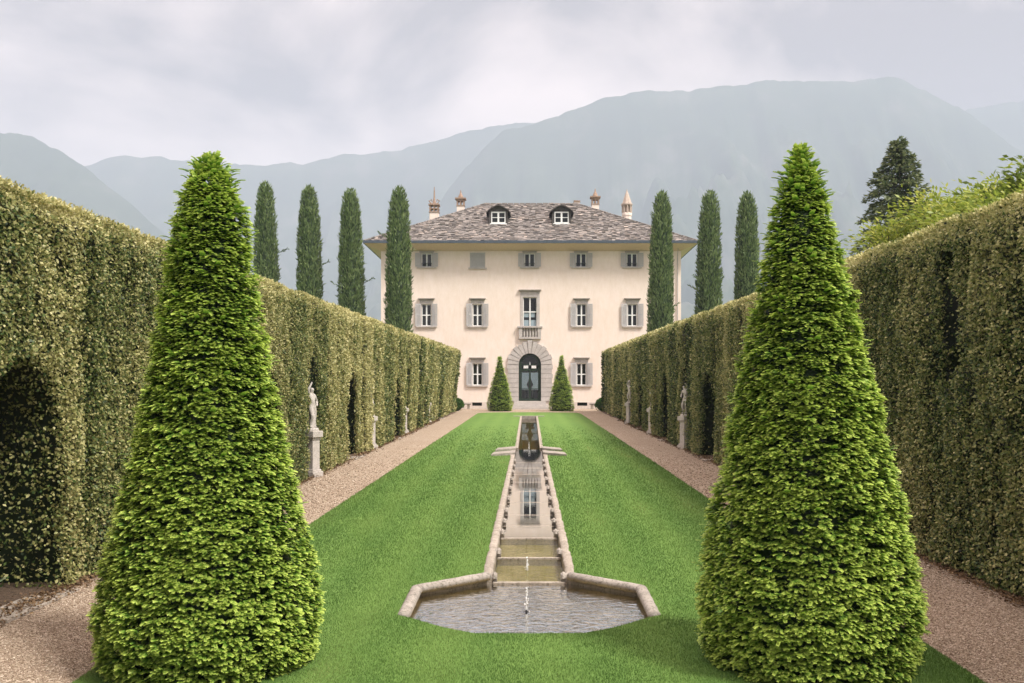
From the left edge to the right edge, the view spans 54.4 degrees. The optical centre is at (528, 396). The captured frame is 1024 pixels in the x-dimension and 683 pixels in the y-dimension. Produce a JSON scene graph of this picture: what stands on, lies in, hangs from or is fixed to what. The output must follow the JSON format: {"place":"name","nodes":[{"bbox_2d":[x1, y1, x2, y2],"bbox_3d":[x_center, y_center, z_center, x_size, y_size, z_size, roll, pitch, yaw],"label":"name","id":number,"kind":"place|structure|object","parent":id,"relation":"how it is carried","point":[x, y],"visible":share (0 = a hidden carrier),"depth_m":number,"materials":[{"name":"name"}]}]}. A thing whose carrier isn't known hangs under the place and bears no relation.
{"place":"outdoors","nodes":[
{"label":"outdoors","id":0,"kind":"place"},
{"bbox_2d":[0,133,169,240],"bbox_3d":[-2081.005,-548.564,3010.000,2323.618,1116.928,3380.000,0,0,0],"label":"mountain","id":1,"kind":"structure","parent":0,"point":[32,163],"depth_m":3347.33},
{"bbox_2d":[0,412,454,605],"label":"soil","id":2,"kind":"structure","parent":0,"point":[7,591],"depth_m":13.59,"materials":[{"name":"brown soil"}]},
{"bbox_2d":[304,382,322,476],"bbox_3d":[-6.454,0.984,29.612,0.480,2.867,0.507,0,0,26],"label":"statue","id":3,"kind":"object","parent":2,"relation":"on","point":[315,434],"visible":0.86,"depth_m":29.48,"materials":[{"name":"stone"}]},
{"bbox_2d":[370,388,377,448],"bbox_3d":[-6.608,0.815,41.284,0.480,2.782,0.516,0,0,26],"label":"statue","id":4,"kind":"object","parent":2,"relation":"on","point":[373,440],"visible":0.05,"depth_m":41.26,"materials":[{"name":"stone"}]},
{"bbox_2d":[405,407,408,432],"bbox_3d":[-6.721,0.651,52.998,0.480,2.690,0.484,0,0,26],"label":"statue","id":5,"kind":"object","parent":2,"relation":"on","point":[407,430],"visible":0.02,"depth_m":53.00,"materials":[{"name":"stone"}]},
{"bbox_2d":[84,123,534,320],"bbox_3d":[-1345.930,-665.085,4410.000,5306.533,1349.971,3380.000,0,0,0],"label":"mountain","id":6,"kind":"structure","parent":0,"point":[146,187],"depth_m":4694.94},
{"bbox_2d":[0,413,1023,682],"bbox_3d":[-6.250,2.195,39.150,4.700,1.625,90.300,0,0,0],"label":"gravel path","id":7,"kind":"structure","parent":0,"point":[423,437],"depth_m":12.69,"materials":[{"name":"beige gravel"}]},
{"bbox_2d":[0,589,79,623],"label":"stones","id":8,"kind":"object","parent":7,"relation":"on","point":[9,619],"visible":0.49,"depth_m":12.52,"materials":[{"name":"stone"}]},
{"bbox_2d":[0,418,1023,627],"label":"fallen leaves","id":9,"kind":"object","parent":7,"relation":"on","point":[976,581],"visible":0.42,"depth_m":13.99,"materials":[{"name":"brown plant"}]},
{"bbox_2d":[0,0,1023,165],"label":"sky","id":10,"kind":"structure","parent":0,"point":[253,82],"materials":[{"name":"white"}]},
{"bbox_2d":[455,409,602,412],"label":"gravel forecourt","id":11,"kind":"structure","parent":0,"point":[526,410],"depth_m":88.91,"materials":[{"name":"beige gravel"}]},
{"bbox_2d":[456,398,464,410],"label":"box shrub","id":12,"kind":"object","parent":11,"relation":"on","point":[460,403],"visible":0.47,"depth_m":90.14,"materials":[{"name":"green plant"}]},
{"bbox_2d":[487,356,513,410],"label":"clipped yew","id":13,"kind":"object","parent":11,"relation":"on","point":[500,396],"visible":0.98,"depth_m":89.45,"materials":[{"name":"green plant"}]},
{"bbox_2d":[548,355,574,410],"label":"clipped yew","id":14,"kind":"object","parent":11,"relation":"on","point":[561,399],"visible":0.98,"depth_m":89.43,"materials":[{"name":"green plant"}]},
{"bbox_2d":[594,398,602,410],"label":"box shrub","id":15,"kind":"object","parent":11,"relation":"on","point":[598,404],"visible":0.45,"depth_m":90.16,"materials":[{"name":"green plant"}]},
{"bbox_2d":[74,412,984,682],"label":"lawn","id":16,"kind":"structure","parent":0,"point":[550,420],"depth_m":15.50,"materials":[{"name":"green plant"}]},
{"bbox_2d":[86,150,325,682],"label":"clipped yew","id":17,"kind":"object","parent":16,"relation":"on","point":[200,581],"visible":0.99,"depth_m":9.54,"materials":[{"name":"green plant"}]},
{"bbox_2d":[513,416,542,449],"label":"stone canal","id":18,"kind":"structure","parent":16,"relation":"on","point":[519,429],"depth_m":57.19,"materials":[{"name":"beige stone"}]},
{"bbox_2d":[518,419,539,449],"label":"water","id":19,"kind":"structure","parent":18,"relation":"in","point":[529,435],"depth_m":51.64,"materials":[{"name":"liquid"}]},
{"bbox_2d":[484,455,573,583],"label":"water cascade","id":20,"kind":"object","parent":16,"relation":"on","point":[563,554],"visible":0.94,"depth_m":17.26,"materials":[{"name":"stone"}]},
{"bbox_2d":[502,450,555,537],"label":"water","id":21,"kind":"structure","parent":20,"relation":"in","point":[528,520],"depth_m":23.97,"materials":[{"name":"beige liquid"}]},
{"bbox_2d":[495,560,562,580],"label":"water","id":22,"kind":"structure","parent":20,"relation":"in","point":[518,567],"depth_m":15.43,"materials":[{"name":"brown liquid"}]},
{"bbox_2d":[499,540,558,556],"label":"water","id":23,"kind":"structure","parent":20,"relation":"in","point":[524,543],"depth_m":17.29,"materials":[{"name":"brown liquid"}]},
{"bbox_2d":[491,446,566,455],"bbox_3d":[0.000,2.415,39.079,2.819,0.765,4.242,0,0,0],"label":"stone weir","id":24,"kind":"object","parent":16,"relation":"on","point":[505,451],"visible":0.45,"depth_m":38.14,"materials":[{"name":"beige stone"}]},
{"bbox_2d":[398,572,660,616],"bbox_3d":[0.000,2.837,12.710,3.210,0.626,3.421,0,0,0],"label":"pool basin","id":25,"kind":"object","parent":16,"relation":"on","point":[417,591],"visible":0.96,"depth_m":13.68,"materials":[{"name":"stone"}]},
{"bbox_2d":[523,588,529,611],"bbox_3d":[-0.030,2.622,12.504,0.091,0.456,0.082,0,0,0],"label":"fountain jet","id":26,"kind":"object","parent":25,"relation":"on","point":[526,609],"visible":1,"depth_m":12.49,"materials":[{"name":"white liquid"}]},
{"bbox_2d":[410,584,647,632],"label":"water","id":27,"kind":"structure","parent":25,"relation":"in","point":[552,608],"depth_m":12.64,"materials":[{"name":"grey liquid"}]},
{"bbox_2d":[692,142,931,682],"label":"clipped yew","id":28,"kind":"object","parent":16,"relation":"on","point":[799,582],"visible":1,"depth_m":9.49,"materials":[{"name":"green plant"}]},
{"bbox_2d":[362,77,1023,389],"bbox_3d":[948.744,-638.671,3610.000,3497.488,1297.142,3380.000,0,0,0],"label":"mountain","id":29,"kind":"structure","parent":0,"point":[729,145],"depth_m":3830.64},
{"bbox_2d":[581,413,1023,682],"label":"gravel path","id":30,"kind":"structure","parent":0,"point":[628,434],"depth_m":12.74,"materials":[{"name":"beige gravel"}]},
{"bbox_2d":[603,412,1023,604],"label":"soil","id":31,"kind":"structure","parent":0,"point":[1011,598],"depth_m":15.31,"materials":[{"name":"brown soil"}]},
{"bbox_2d":[625,380,630,423],"bbox_3d":[6.495,0.355,64.310,0.480,2.876,0.556,0,0,-26],"label":"statue","id":32,"kind":"object","parent":31,"relation":"on","point":[628,408],"visible":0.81,"depth_m":64.19,"materials":[{"name":"stone"}]},
{"bbox_2d":[646,392,654,433],"bbox_3d":[6.500,0.748,52.300,0.480,2.522,0.480,0,0,-26],"label":"statue","id":33,"kind":"object","parent":31,"relation":"on","point":[649,424],"visible":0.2,"depth_m":52.27,"materials":[{"name":"stone"}]},
{"bbox_2d":[677,383,690,448],"bbox_3d":[6.492,0.814,41.416,0.480,2.782,0.516,0,0,-26],"label":"statue","id":34,"kind":"object","parent":31,"relation":"on","point":[681,419],"visible":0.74,"depth_m":41.29,"materials":[{"name":"stone"}]},
{"bbox_2d":[965,100,1023,152],"bbox_3d":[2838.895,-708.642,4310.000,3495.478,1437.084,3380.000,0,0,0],"label":"mountain","id":35,"kind":"structure","parent":0,"point":[1005,121],"depth_m":4664.15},
{"bbox_3d":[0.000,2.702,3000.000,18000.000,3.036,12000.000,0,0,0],"label":"ground","id":36,"kind":"structure","parent":0,"visible":0},
{"bbox_2d":[0,175,461,587],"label":"hedge","id":37,"kind":"object","parent":36,"relation":"on","point":[79,301],"visible":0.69,"depth_m":14.84,"materials":[{"name":"green plant"}]},
{"bbox_2d":[251,180,289,281],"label":"cypress tree","id":38,"kind":"object","parent":36,"relation":"on","point":[266,257],"visible":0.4,"depth_m":81.30,"materials":[{"name":"green plant"}]},
{"bbox_2d":[294,183,328,298],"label":"cypress tree","id":39,"kind":"object","parent":36,"relation":"on","point":[309,269],"visible":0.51,"depth_m":80.48,"materials":[{"name":"green plant"}]},
{"bbox_2d":[330,187,374,315],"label":"cypress tree","id":40,"kind":"object","parent":36,"relation":"on","point":[351,292],"visible":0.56,"depth_m":79.40,"materials":[{"name":"green plant"}]},
{"bbox_2d":[378,184,415,332],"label":"cypress tree","id":41,"kind":"object","parent":36,"relation":"on","point":[398,313],"visible":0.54,"depth_m":78.44,"materials":[{"name":"green plant"}]},
{"bbox_2d":[363,187,697,408],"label":"villa","id":42,"kind":"object","parent":36,"relation":"on","point":[540,289],"visible":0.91,"depth_m":97.00,"materials":[{"name":"beige paint"}]},
{"bbox_2d":[415,298,436,327],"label":"window","id":43,"kind":"structure","parent":42,"relation":"in","point":[426,307],"depth_m":96.95,"materials":[{"name":"white paint"}]},
{"bbox_2d":[415,251,437,267],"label":"window","id":44,"kind":"structure","parent":42,"relation":"in","point":[428,260],"depth_m":96.95,"materials":[{"name":"white paint"}]},
{"bbox_2d":[466,298,487,327],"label":"window","id":45,"kind":"structure","parent":42,"relation":"in","point":[477,307],"depth_m":96.95,"materials":[{"name":"white paint"}]},
{"bbox_2d":[466,357,487,386],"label":"window","id":46,"kind":"structure","parent":42,"relation":"in","point":[477,367],"depth_m":96.95,"materials":[{"name":"white paint"}]},
{"bbox_2d":[472,402,481,405],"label":"cellar window","id":47,"kind":"structure","parent":42,"relation":"in","point":[473,403],"depth_m":97.19,"materials":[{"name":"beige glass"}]},
{"bbox_2d":[468,253,486,268],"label":"closed window","id":48,"kind":"structure","parent":42,"relation":"in","point":[477,260],"depth_m":96.92,"materials":[{"name":"wood"}]},
{"bbox_2d":[525,381,533,398],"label":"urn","id":49,"kind":"object","parent":42,"relation":"in","point":[527,394],"visible":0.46,"depth_m":101.62,"materials":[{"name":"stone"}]},
{"bbox_2d":[518,251,540,267],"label":"window","id":50,"kind":"structure","parent":42,"relation":"in","point":[529,260],"depth_m":96.95,"materials":[{"name":"white paint"}]},
{"bbox_2d":[519,289,540,325],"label":"window","id":51,"kind":"structure","parent":42,"relation":"in","point":[529,298],"depth_m":97.09,"materials":[{"name":"white paint"}]},
{"bbox_2d":[519,353,540,400],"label":"door","id":52,"kind":"structure","parent":42,"relation":"in","point":[527,359],"depth_m":97.11,"materials":[{"name":"green paint"}]},
{"bbox_2d":[570,251,591,267],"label":"window","id":53,"kind":"structure","parent":42,"relation":"in","point":[580,260],"depth_m":96.95,"materials":[{"name":"white paint"}]},
{"bbox_2d":[571,298,592,327],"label":"window","id":54,"kind":"structure","parent":42,"relation":"in","point":[581,307],"depth_m":96.95,"materials":[{"name":"white paint"}]},
{"bbox_2d":[571,357,592,386],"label":"window","id":55,"kind":"structure","parent":42,"relation":"in","point":[581,367],"depth_m":96.95,"materials":[{"name":"white paint"}]},
{"bbox_2d":[577,402,586,405],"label":"cellar window","id":56,"kind":"structure","parent":42,"relation":"in","point":[578,403],"depth_m":97.19,"materials":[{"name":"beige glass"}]},
{"bbox_2d":[621,251,642,267],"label":"window","id":57,"kind":"structure","parent":42,"relation":"in","point":[631,260],"depth_m":96.95,"materials":[{"name":"white paint"}]},
{"bbox_2d":[622,298,642,327],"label":"window","id":58,"kind":"structure","parent":42,"relation":"in","point":[632,307],"depth_m":96.95,"materials":[{"name":"white paint"}]},
{"bbox_2d":[645,189,679,332],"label":"cypress tree","id":59,"kind":"object","parent":36,"relation":"on","point":[661,307],"visible":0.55,"depth_m":78.34,"materials":[{"name":"green plant"}]},
{"bbox_2d":[687,189,723,313],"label":"cypress tree","id":60,"kind":"object","parent":36,"relation":"on","point":[708,282],"visible":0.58,"depth_m":79.38,"materials":[{"name":"green plant"}]},
{"bbox_2d":[733,190,760,299],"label":"cypress tree","id":61,"kind":"object","parent":36,"relation":"on","point":[746,253],"visible":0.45,"depth_m":80.19,"materials":[{"name":"green plant"}]},
{"bbox_2d":[601,189,1023,596],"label":"hedge","id":62,"kind":"object","parent":36,"relation":"on","point":[941,306],"visible":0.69,"depth_m":15.90,"materials":[{"name":"green plant"}]},
{"bbox_2d":[848,136,932,256],"bbox_3d":[23.054,-7.145,62.108,7.691,18.358,7.514,0,0,0],"label":"fir tree","id":63,"kind":"object","parent":36,"relation":"on","point":[901,162],"visible":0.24,"depth_m":61.60,"materials":[{"name":"green plant"}]},
{"bbox_2d":[835,162,1020,258],"bbox_3d":[10.286,-1.470,25.595,5.527,8.134,8.261,0,0,0],"label":"shrub","id":64,"kind":"object","parent":36,"relation":"on","point":[893,231],"visible":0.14,"depth_m":25.38,"materials":[{"name":"green plant"}]},
{"bbox_2d":[900,164,1023,234],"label":"shrub","id":65,"kind":"object","parent":36,"relation":"on","point":[935,217],"visible":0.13,"depth_m":20.75,"materials":[{"name":"green plant"}]},
{"bbox_2d":[932,155,1023,212],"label":"tree","id":66,"kind":"object","parent":36,"relation":"on","point":[1004,187],"visible":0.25,"depth_m":21.55,"materials":[{"name":"green plant"}]}
]}

